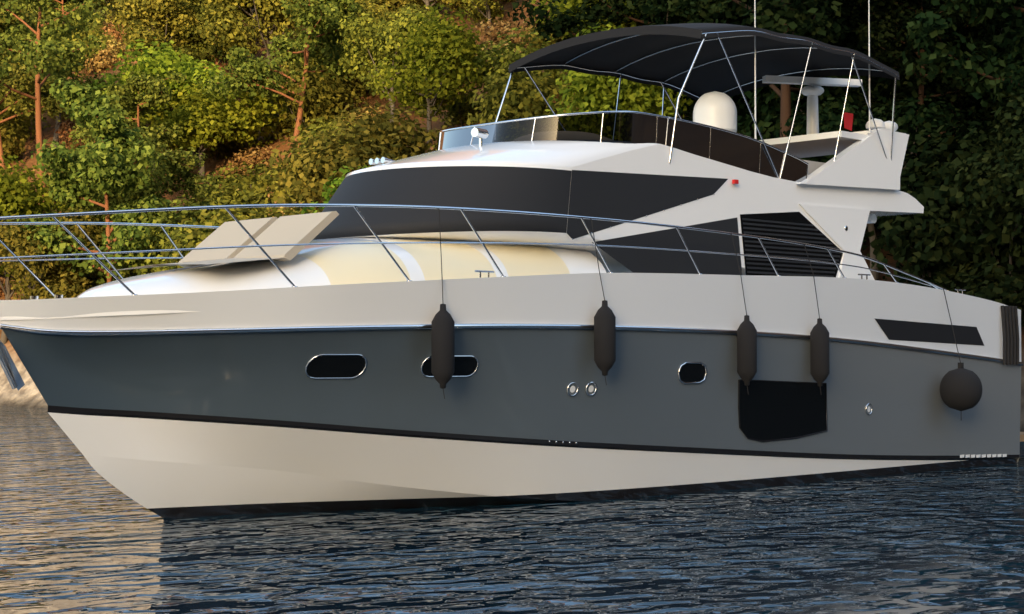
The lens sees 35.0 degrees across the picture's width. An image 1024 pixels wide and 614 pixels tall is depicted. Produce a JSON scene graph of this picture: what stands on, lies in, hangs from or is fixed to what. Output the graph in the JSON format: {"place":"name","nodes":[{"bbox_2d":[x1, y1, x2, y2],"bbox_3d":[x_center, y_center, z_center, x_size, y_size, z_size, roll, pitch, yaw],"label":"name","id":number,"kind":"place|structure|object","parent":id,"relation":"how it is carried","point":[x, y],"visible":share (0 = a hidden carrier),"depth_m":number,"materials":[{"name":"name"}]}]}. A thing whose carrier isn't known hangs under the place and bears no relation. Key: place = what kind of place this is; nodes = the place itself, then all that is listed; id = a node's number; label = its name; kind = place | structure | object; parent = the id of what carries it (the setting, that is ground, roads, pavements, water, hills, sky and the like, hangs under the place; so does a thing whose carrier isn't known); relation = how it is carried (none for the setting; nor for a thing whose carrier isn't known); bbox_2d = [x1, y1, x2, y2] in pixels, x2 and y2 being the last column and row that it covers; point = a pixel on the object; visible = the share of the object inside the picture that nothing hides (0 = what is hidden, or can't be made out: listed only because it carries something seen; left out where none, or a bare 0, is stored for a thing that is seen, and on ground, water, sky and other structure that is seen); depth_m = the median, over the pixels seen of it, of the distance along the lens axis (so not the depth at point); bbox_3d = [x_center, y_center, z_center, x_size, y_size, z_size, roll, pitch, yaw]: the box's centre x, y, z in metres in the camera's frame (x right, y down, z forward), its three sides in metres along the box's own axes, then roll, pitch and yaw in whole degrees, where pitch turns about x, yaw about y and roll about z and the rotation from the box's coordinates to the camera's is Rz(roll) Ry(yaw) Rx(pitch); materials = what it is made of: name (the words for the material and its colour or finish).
{"place":"outdoors","nodes":[
{"label":"outdoors","id":0,"kind":"place"},
{"bbox_2d":[0,406,1023,613],"bbox_3d":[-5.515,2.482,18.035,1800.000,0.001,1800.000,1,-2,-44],"label":"water","id":1,"kind":"structure","parent":0,"point":[79,534],"depth_m":16.15,"materials":[{"name":"blue liquid"}]},
{"bbox_2d":[0,0,1023,517],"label":"yacht","id":2,"kind":"object","parent":1,"relation":"on","point":[586,306],"visible":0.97,"depth_m":21.37,"materials":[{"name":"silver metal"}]},
{"bbox_2d":[0,0,1023,431],"bbox_3d":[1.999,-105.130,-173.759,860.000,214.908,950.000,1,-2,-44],"label":"terrain","id":3,"kind":"structure","parent":0,"point":[28,394],"depth_m":73.46,"materials":[{"name":"brown soil"}]},
{"bbox_2d":[0,277,12,298],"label":"dry bush","id":4,"kind":"object","parent":3,"relation":"on","point":[1,290],"visible":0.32,"depth_m":65.38,"materials":[{"name":"brown plant"}]},
{"bbox_2d":[0,123,27,162],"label":"bush","id":5,"kind":"object","parent":3,"relation":"on","point":[10,146],"visible":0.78,"depth_m":78.17,"materials":[{"name":"green plant"}]},
{"bbox_2d":[0,108,50,142],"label":"bush","id":6,"kind":"object","parent":3,"relation":"on","point":[23,125],"visible":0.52,"depth_m":79.94,"materials":[{"name":"green plant"}]},
{"bbox_2d":[0,152,73,343],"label":"broad tree","id":7,"kind":"object","parent":3,"relation":"on","point":[17,198],"visible":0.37,"depth_m":60.96,"materials":[{"name":"green plant"}]},
{"bbox_2d":[0,0,78,174],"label":"tree","id":8,"kind":"object","parent":3,"relation":"on","point":[27,84],"visible":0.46,"depth_m":74.86,"materials":[{"name":"green plant"}]},
{"bbox_2d":[0,206,105,299],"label":"bush","id":9,"kind":"object","parent":3,"relation":"on","point":[54,280],"visible":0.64,"depth_m":58.47,"materials":[{"name":"green plant"}]},
{"bbox_2d":[0,6,107,146],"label":"oak tree","id":10,"kind":"object","parent":3,"relation":"on","point":[3,106],"visible":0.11,"depth_m":78.13,"materials":[{"name":"green plant"}]},
{"bbox_2d":[0,0,112,201],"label":"tree","id":11,"kind":"object","parent":3,"relation":"on","point":[42,52],"visible":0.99,"depth_m":66.02,"materials":[{"name":"green plant"}]},
{"bbox_2d":[10,203,105,288],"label":"tree","id":12,"kind":"object","parent":3,"relation":"on","point":[94,236],"visible":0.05,"depth_m":65.90,"materials":[{"name":"green plant"}]},
{"bbox_2d":[25,0,103,25],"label":"oak tree","id":13,"kind":"object","parent":3,"relation":"on","point":[80,1],"visible":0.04,"depth_m":97.75,"materials":[{"name":"green plant"}]},
{"bbox_2d":[26,0,105,32],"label":"tree","id":14,"kind":"object","parent":3,"relation":"on","point":[62,8],"visible":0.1,"depth_m":93.03,"materials":[{"name":"green plant"}]},
{"bbox_2d":[53,119,97,148],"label":"dry bush","id":15,"kind":"object","parent":3,"relation":"on","point":[66,124],"visible":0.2,"depth_m":77.42,"materials":[{"name":"brown plant"}]},
{"bbox_2d":[51,201,105,250],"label":"bush","id":16,"kind":"object","parent":3,"relation":"on","point":[94,216],"visible":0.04,"depth_m":66.48,"materials":[{"name":"green plant"}]},
{"bbox_2d":[74,72,107,92],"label":"bush","id":17,"kind":"object","parent":3,"relation":"on","point":[89,80],"visible":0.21,"depth_m":84.24,"materials":[{"name":"green plant"}]},
{"bbox_2d":[83,28,115,46],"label":"bush","id":18,"kind":"object","parent":3,"relation":"on","point":[106,36],"visible":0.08,"depth_m":89.86,"materials":[{"name":"green plant"}]},
{"bbox_2d":[69,250,132,293],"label":"bush","id":19,"kind":"object","parent":3,"relation":"on","point":[93,278],"visible":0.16,"depth_m":61.83,"materials":[{"name":"green plant"}]},
{"bbox_2d":[89,8,112,24],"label":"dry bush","id":20,"kind":"object","parent":3,"relation":"on","point":[95,11],"visible":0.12,"depth_m":100.08,"materials":[{"name":"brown plant"}]},
{"bbox_2d":[84,44,122,75],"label":"dry bush","id":21,"kind":"object","parent":3,"relation":"on","point":[99,61],"visible":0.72,"depth_m":86.94,"materials":[{"name":"brown plant"}]},
{"bbox_2d":[9,78,200,285],"bbox_3d":[-14.240,-3.439,59.060,6.092,9.919,6.397,-1,-2,44],"label":"tree","id":22,"kind":"object","parent":3,"relation":"on","point":[107,163],"visible":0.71,"depth_m":58.45,"materials":[{"name":"green plant"}]},
{"bbox_2d":[97,0,121,15],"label":"bush","id":23,"kind":"object","parent":3,"relation":"on","point":[108,2],"visible":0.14,"depth_m":101.54,"materials":[{"name":"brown plant"}]},
{"bbox_2d":[93,21,131,45],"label":"dry bush","id":24,"kind":"object","parent":3,"relation":"on","point":[115,33],"visible":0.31,"depth_m":93.05,"materials":[{"name":"brown plant"}]},
{"bbox_2d":[96,37,129,60],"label":"dry bush","id":25,"kind":"object","parent":3,"relation":"on","point":[114,42],"visible":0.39,"depth_m":88.37,"materials":[{"name":"brown plant"}]},
{"bbox_2d":[76,159,176,254],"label":"oak tree","id":26,"kind":"object","parent":3,"relation":"on","point":[115,198],"visible":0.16,"depth_m":63.70,"materials":[{"name":"green plant"}]},
{"bbox_2d":[68,69,225,197],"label":"tree","id":27,"kind":"object","parent":3,"relation":"on","point":[152,95],"visible":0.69,"depth_m":67.16,"materials":[{"name":"green plant"}]},
{"bbox_2d":[105,0,209,57],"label":"oak tree","id":28,"kind":"object","parent":3,"relation":"on","point":[163,16],"visible":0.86,"depth_m":82.42,"materials":[{"name":"green plant"}]},
{"bbox_2d":[90,37,237,178],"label":"broad tree","id":29,"kind":"object","parent":3,"relation":"on","point":[159,64],"visible":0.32,"depth_m":73.01,"materials":[{"name":"green plant"}]},
{"bbox_2d":[131,0,212,52],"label":"tree","id":30,"kind":"object","parent":3,"relation":"on","point":[169,28],"visible":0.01,"depth_m":85.96,"materials":[{"name":"green plant"}]},
{"bbox_2d":[115,196,239,278],"bbox_3d":[-11.972,-1.833,58.797,4.383,4.216,6.147,3,-5,-38],"label":"bush","id":31,"kind":"object","parent":3,"relation":"on","point":[157,232],"visible":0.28,"depth_m":57.89,"materials":[{"name":"green plant"}]},
{"bbox_2d":[173,37,210,60],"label":"bush","id":32,"kind":"object","parent":3,"relation":"on","point":[196,47],"visible":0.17,"depth_m":84.25,"materials":[{"name":"green plant"}]},
{"bbox_2d":[156,0,257,69],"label":"tree","id":33,"kind":"object","parent":3,"relation":"on","point":[208,52],"visible":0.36,"depth_m":82.84,"materials":[{"name":"green plant"}]},
{"bbox_2d":[171,191,244,230],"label":"bush","id":34,"kind":"object","parent":3,"relation":"on","point":[190,202],"visible":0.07,"depth_m":65.99,"materials":[{"name":"green plant"}]},
{"bbox_2d":[132,79,286,193],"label":"broad tree","id":35,"kind":"object","parent":3,"relation":"on","point":[203,120],"visible":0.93,"depth_m":71.61,"materials":[{"name":"green plant"}]},
{"bbox_2d":[183,163,261,201],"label":"bush","id":36,"kind":"object","parent":3,"relation":"on","point":[227,176],"visible":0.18,"depth_m":69.44,"materials":[{"name":"green plant"}]},
{"bbox_2d":[203,140,245,160],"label":"bush","id":37,"kind":"object","parent":3,"relation":"on","point":[221,148],"visible":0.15,"depth_m":74.96,"materials":[{"name":"green plant"}]},
{"bbox_2d":[182,183,283,229],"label":"bush","id":38,"kind":"object","parent":3,"relation":"on","point":[228,195],"visible":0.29,"depth_m":65.49,"materials":[{"name":"green plant"}]},
{"bbox_2d":[155,196,319,271],"bbox_3d":[-8.722,-1.583,54.538,5.909,4.338,5.316,-2,0,33],"label":"bush","id":39,"kind":"object","parent":3,"relation":"on","point":[194,233],"visible":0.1,"depth_m":54.12,"materials":[{"name":"green plant"}]},
{"bbox_2d":[224,145,278,174],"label":"dry bush","id":40,"kind":"object","parent":3,"relation":"on","point":[247,158],"visible":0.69,"depth_m":72.05,"materials":[{"name":"brown plant"}]},
{"bbox_2d":[197,0,317,63],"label":"oak tree","id":41,"kind":"object","parent":3,"relation":"on","point":[232,34],"visible":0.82,"depth_m":80.12,"materials":[{"name":"green plant"}]},
{"bbox_2d":[229,155,289,210],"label":"bush","id":42,"kind":"object","parent":3,"relation":"on","point":[251,179],"visible":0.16,"depth_m":66.91,"materials":[{"name":"green plant"}]},
{"bbox_2d":[231,67,296,115],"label":"bush","id":43,"kind":"object","parent":3,"relation":"on","point":[269,94],"visible":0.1,"depth_m":76.15,"materials":[{"name":"green plant"}]},
{"bbox_2d":[258,104,305,140],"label":"bush","id":44,"kind":"object","parent":3,"relation":"on","point":[283,125],"visible":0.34,"depth_m":73.96,"materials":[{"name":"green plant"}]},
{"bbox_2d":[249,163,315,212],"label":"bush","id":45,"kind":"object","parent":3,"relation":"on","point":[279,192],"visible":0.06,"depth_m":61.21,"materials":[{"name":"green plant"}]},
{"bbox_2d":[194,0,382,156],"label":"tree","id":46,"kind":"object","parent":3,"relation":"on","point":[321,19],"visible":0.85,"depth_m":70.93,"materials":[{"name":"green plant"}]},
{"bbox_2d":[268,202,308,216],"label":"dry bush","id":47,"kind":"object","parent":3,"relation":"on","point":[284,209],"visible":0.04,"depth_m":59.14,"materials":[{"name":"brown plant"}]},
{"bbox_2d":[281,59,309,70],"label":"bush","id":48,"kind":"object","parent":3,"relation":"on","point":[288,67],"visible":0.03,"depth_m":78.39,"materials":[{"name":"green plant"}]},
{"bbox_2d":[277,201,322,217],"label":"bush","id":49,"kind":"object","parent":3,"relation":"on","point":[288,213],"depth_m":53.38,"materials":[{"name":"green plant"}]},
{"bbox_2d":[273,64,369,134],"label":"tree","id":50,"kind":"object","parent":3,"relation":"on","point":[322,99],"visible":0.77,"depth_m":71.56,"materials":[{"name":"green plant"}]},
{"bbox_2d":[281,26,368,87],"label":"tree","id":51,"kind":"object","parent":3,"relation":"on","point":[313,63],"visible":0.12,"depth_m":75.70,"materials":[{"name":"green plant"}]},
{"bbox_2d":[297,115,354,147],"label":"bush","id":52,"kind":"object","parent":3,"relation":"on","point":[311,126],"visible":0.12,"depth_m":69.34,"materials":[{"name":"green plant"}]},
{"bbox_2d":[295,118,361,152],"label":"bush","id":53,"kind":"object","parent":3,"relation":"on","point":[319,136],"visible":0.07,"depth_m":66.60,"materials":[{"name":"green plant"}]},
{"bbox_2d":[301,165,370,213],"bbox_3d":[-4.097,-1.541,49.696,5.788,5.724,4.722,-1,-1,-17],"label":"bush","id":54,"kind":"object","parent":3,"relation":"on","point":[329,189],"visible":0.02,"depth_m":49.65,"materials":[{"name":"green plant"}]},
{"bbox_2d":[269,118,415,215],"bbox_3d":[-5.943,-4.538,57.321,5.061,4.161,5.244,-2,2,-44],"label":"bush","id":55,"kind":"object","parent":3,"relation":"on","point":[319,165],"visible":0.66,"depth_m":56.53,"materials":[{"name":"green plant"}]},
{"bbox_2d":[330,51,384,102],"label":"bush","id":56,"kind":"object","parent":3,"relation":"on","point":[355,81],"visible":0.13,"depth_m":75.02,"materials":[{"name":"green plant"}]},
{"bbox_2d":[342,104,389,130],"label":"dry bush","id":57,"kind":"object","parent":3,"relation":"on","point":[367,112],"visible":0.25,"depth_m":70.55,"materials":[{"name":"brown plant"}]},
{"bbox_2d":[315,0,421,29],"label":"tree","id":58,"kind":"object","parent":3,"relation":"on","point":[393,2],"visible":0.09,"depth_m":79.70,"materials":[{"name":"green plant"}]},
{"bbox_2d":[335,4,438,121],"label":"oak tree","id":59,"kind":"object","parent":3,"relation":"on","point":[381,47],"visible":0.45,"depth_m":68.05,"materials":[{"name":"green plant"}]},
{"bbox_2d":[327,99,456,164],"bbox_3d":[-4.392,-5.443,59.236,5.654,4.341,5.286,4,-7,-35],"label":"bush","id":60,"kind":"object","parent":3,"relation":"on","point":[416,145],"visible":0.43,"depth_m":57.94,"materials":[{"name":"green plant"}]},
{"bbox_2d":[348,0,435,97],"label":"oak tree","id":61,"kind":"object","parent":3,"relation":"on","point":[382,8],"visible":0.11,"depth_m":72.05,"materials":[{"name":"green plant"}]},
{"bbox_2d":[362,0,441,17],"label":"bush","id":62,"kind":"object","parent":3,"relation":"on","point":[397,3],"visible":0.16,"depth_m":80.39,"materials":[{"name":"green plant"}]},
{"bbox_2d":[370,2,488,143],"bbox_3d":[-2.952,-8.358,62.799,5.065,6.561,3.663,-1,-2,43],"label":"broad tree","id":63,"kind":"object","parent":3,"relation":"on","point":[444,48],"visible":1,"depth_m":62.07,"materials":[{"name":"green plant"}]},
{"bbox_2d":[409,0,492,21],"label":"oak tree","id":64,"kind":"object","parent":3,"relation":"on","point":[429,2],"visible":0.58,"depth_m":77.89,"materials":[{"name":"green plant"}]},
{"bbox_2d":[433,91,487,127],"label":"bush","id":65,"kind":"object","parent":3,"relation":"on","point":[457,111],"visible":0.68,"depth_m":65.01,"materials":[{"name":"green plant"}]},
{"bbox_2d":[458,0,514,31],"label":"oak tree","id":66,"kind":"object","parent":3,"relation":"on","point":[485,10],"visible":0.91,"depth_m":74.67,"materials":[{"name":"green plant"}]},
{"bbox_2d":[475,16,520,49],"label":"dry bush","id":67,"kind":"object","parent":3,"relation":"on","point":[491,35],"visible":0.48,"depth_m":71.33,"materials":[{"name":"brown plant"}]},
{"bbox_2d":[476,39,530,69],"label":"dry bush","id":68,"kind":"object","parent":3,"relation":"on","point":[499,48],"visible":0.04,"depth_m":67.48,"materials":[{"name":"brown plant"}]},
{"bbox_2d":[459,27,577,108],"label":"tree","id":69,"kind":"object","parent":3,"relation":"on","point":[498,56],"visible":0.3,"depth_m":63.46,"materials":[{"name":"green plant"}]},
{"bbox_2d":[503,18,535,47],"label":"dry bush","id":70,"kind":"object","parent":3,"relation":"on","point":[517,33],"visible":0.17,"depth_m":69.98,"materials":[{"name":"brown plant"}]},
{"bbox_2d":[467,52,585,125],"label":"tree","id":71,"kind":"object","parent":3,"relation":"on","point":[518,104],"visible":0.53,"depth_m":55.46,"materials":[{"name":"green plant"}]},
{"bbox_2d":[519,18,572,51],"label":"bush","id":72,"kind":"object","parent":3,"relation":"on","point":[540,42],"visible":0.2,"depth_m":67.27,"materials":[{"name":"green plant"}]},
{"bbox_2d":[531,0,643,38],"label":"broad tree","id":73,"kind":"object","parent":3,"relation":"on","point":[572,4],"visible":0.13,"depth_m":60.69,"materials":[{"name":"green plant"}]},
{"bbox_2d":[545,22,692,117],"bbox_3d":[3.505,-4.864,48.962,4.113,7.351,5.638,-1,-2,25],"label":"broad tree","id":74,"kind":"object","parent":3,"relation":"on","point":[595,93],"visible":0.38,"depth_m":47.54,"materials":[{"name":"green plant"}]},
{"bbox_2d":[502,0,741,106],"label":"broad tree","id":75,"kind":"object","parent":3,"relation":"on","point":[562,24],"visible":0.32,"depth_m":53.71,"materials":[{"name":"green plant"}]},
{"bbox_2d":[633,0,793,117],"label":"oak tree","id":76,"kind":"object","parent":3,"relation":"on","point":[664,7],"visible":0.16,"depth_m":50.72,"materials":[{"name":"green plant"}]},
{"bbox_2d":[664,92,762,121],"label":"bush","id":77,"kind":"object","parent":3,"relation":"on","point":[690,108],"visible":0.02,"depth_m":56.05,"materials":[{"name":"green plant"}]},
{"bbox_2d":[666,108,769,138],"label":"bush","id":78,"kind":"object","parent":3,"relation":"on","point":[742,114],"visible":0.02,"depth_m":49.26,"materials":[{"name":"green plant"}]},
{"bbox_2d":[602,0,879,137],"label":"tree","id":79,"kind":"object","parent":3,"relation":"on","point":[786,17],"visible":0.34,"depth_m":44.42,"materials":[{"name":"green plant"}]},
{"bbox_2d":[635,0,852,28],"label":"tree","id":80,"kind":"object","parent":3,"relation":"on","point":[688,18],"visible":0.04,"depth_m":50.98,"materials":[{"name":"green plant"}]},
{"bbox_2d":[752,0,867,106],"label":"oak tree","id":81,"kind":"object","parent":3,"relation":"on","point":[847,15],"visible":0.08,"depth_m":49.89,"materials":[{"name":"green plant"}]},
{"bbox_2d":[739,25,881,136],"bbox_3d":[10.017,-5.995,49.881,6.811,5.316,5.341,1,-1,-29],"label":"tree","id":82,"kind":"object","parent":3,"relation":"on","point":[777,104],"visible":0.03,"depth_m":48.78,"materials":[{"name":"green plant"}]},
{"bbox_2d":[731,75,947,139],"bbox_3d":[9.647,-5.118,48.205,7.716,5.460,5.448,-3,-2,-19],"label":"tree","id":83,"kind":"object","parent":3,"relation":"on","point":[774,128],"visible":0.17,"depth_m":47.29,"materials":[{"name":"green plant"}]},
{"bbox_2d":[823,0,901,76],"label":"tree","id":84,"kind":"object","parent":3,"relation":"on","point":[867,32],"visible":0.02,"depth_m":53.18,"materials":[{"name":"green plant"}]},
{"bbox_2d":[780,94,959,279],"bbox_3d":[9.142,-2.699,42.852,5.391,5.530,4.647,-4,-3,10],"label":"tree","id":85,"kind":"object","parent":3,"relation":"on","point":[909,118],"visible":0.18,"depth_m":41.92,"materials":[{"name":"green plant"}]},
{"bbox_2d":[832,65,945,137],"bbox_3d":[11.449,-5.503,49.888,4.265,3.615,5.276,-3,1,-6],"label":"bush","id":86,"kind":"object","parent":3,"relation":"on","point":[890,95],"visible":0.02,"depth_m":48.02,"materials":[{"name":"green plant"}]},
{"bbox_2d":[858,67,966,164],"bbox_3d":[11.677,-5.112,47.899,3.644,3.465,5.090,1,-1,-3],"label":"tree","id":87,"kind":"object","parent":3,"relation":"on","point":[913,93],"visible":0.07,"depth_m":46.45,"materials":[{"name":"green plant"}]},
{"bbox_2d":[877,274,952,291],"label":"bush","id":88,"kind":"object","parent":3,"relation":"on","point":[911,283],"visible":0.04,"depth_m":39.09,"materials":[{"name":"green plant"}]},
{"bbox_2d":[847,0,1023,189],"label":"tree","id":89,"kind":"object","parent":3,"relation":"on","point":[889,35],"visible":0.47,"depth_m":45.16,"materials":[{"name":"green plant"}]},
{"bbox_2d":[863,114,1015,242],"bbox_3d":[11.179,-2.768,42.187,5.488,4.153,5.738,1,-2,-35],"label":"tree","id":90,"kind":"object","parent":3,"relation":"on","point":[916,168],"visible":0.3,"depth_m":40.66,"materials":[{"name":"green plant"}]},
{"bbox_2d":[861,190,1021,290],"bbox_3d":[10.966,-1.312,40.618,3.823,3.208,4.973,-1,1,35],"label":"bush","id":91,"kind":"object","parent":3,"relation":"on","point":[913,254],"visible":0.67,"depth_m":39.58,"materials":[{"name":"green plant"}]},
{"bbox_2d":[870,0,1023,120],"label":"oak tree","id":92,"kind":"object","parent":3,"relation":"on","point":[927,4],"visible":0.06,"depth_m":47.56,"materials":[{"name":"green plant"}]},
{"bbox_2d":[893,126,1023,293],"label":"tree","id":93,"kind":"object","parent":3,"relation":"on","point":[1007,253],"visible":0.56,"depth_m":38.93,"materials":[{"name":"green plant"}]},
{"bbox_2d":[900,0,1023,114],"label":"tree","id":94,"kind":"object","parent":3,"relation":"on","point":[930,30],"visible":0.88,"depth_m":41.16,"materials":[{"name":"plant"}]},
{"bbox_2d":[929,108,1023,162],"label":"bush","id":95,"kind":"object","parent":3,"relation":"on","point":[979,119],"visible":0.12,"depth_m":45.39,"materials":[{"name":"green plant"}]},
{"bbox_2d":[962,97,996,118],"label":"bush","id":96,"kind":"object","parent":3,"relation":"on","point":[967,105],"visible":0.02,"depth_m":49.31,"materials":[{"name":"green plant"}]},
{"bbox_2d":[944,261,1023,326],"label":"bush","id":97,"kind":"object","parent":3,"relation":"on","point":[1001,290],"visible":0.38,"depth_m":37.80,"materials":[{"name":"green plant"}]},
{"bbox_2d":[949,86,1023,250],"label":"tree","id":98,"kind":"object","parent":3,"relation":"on","point":[1010,197],"visible":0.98,"depth_m":37.90,"materials":[{"name":"green plant"}]},
{"bbox_2d":[958,122,1018,187],"bbox_3d":[13.011,-3.197,41.710,3.803,2.977,3.246,0,-2,-15],"label":"bush","id":99,"kind":"object","parent":3,"relation":"on","point":[990,135],"visible":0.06,"depth_m":40.57,"materials":[{"name":"green plant"}]},
{"bbox_2d":[965,52,1023,125],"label":"bush","id":100,"kind":"object","parent":3,"relation":"on","point":[989,96],"visible":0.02,"depth_m":47.73,"materials":[{"name":"green plant"}]},
{"bbox_2d":[1000,23,1023,92],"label":"tree","id":101,"kind":"object","parent":3,"relation":"on","point":[1012,66],"visible":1,"depth_m":39.93,"materials":[{"name":"green plant"}]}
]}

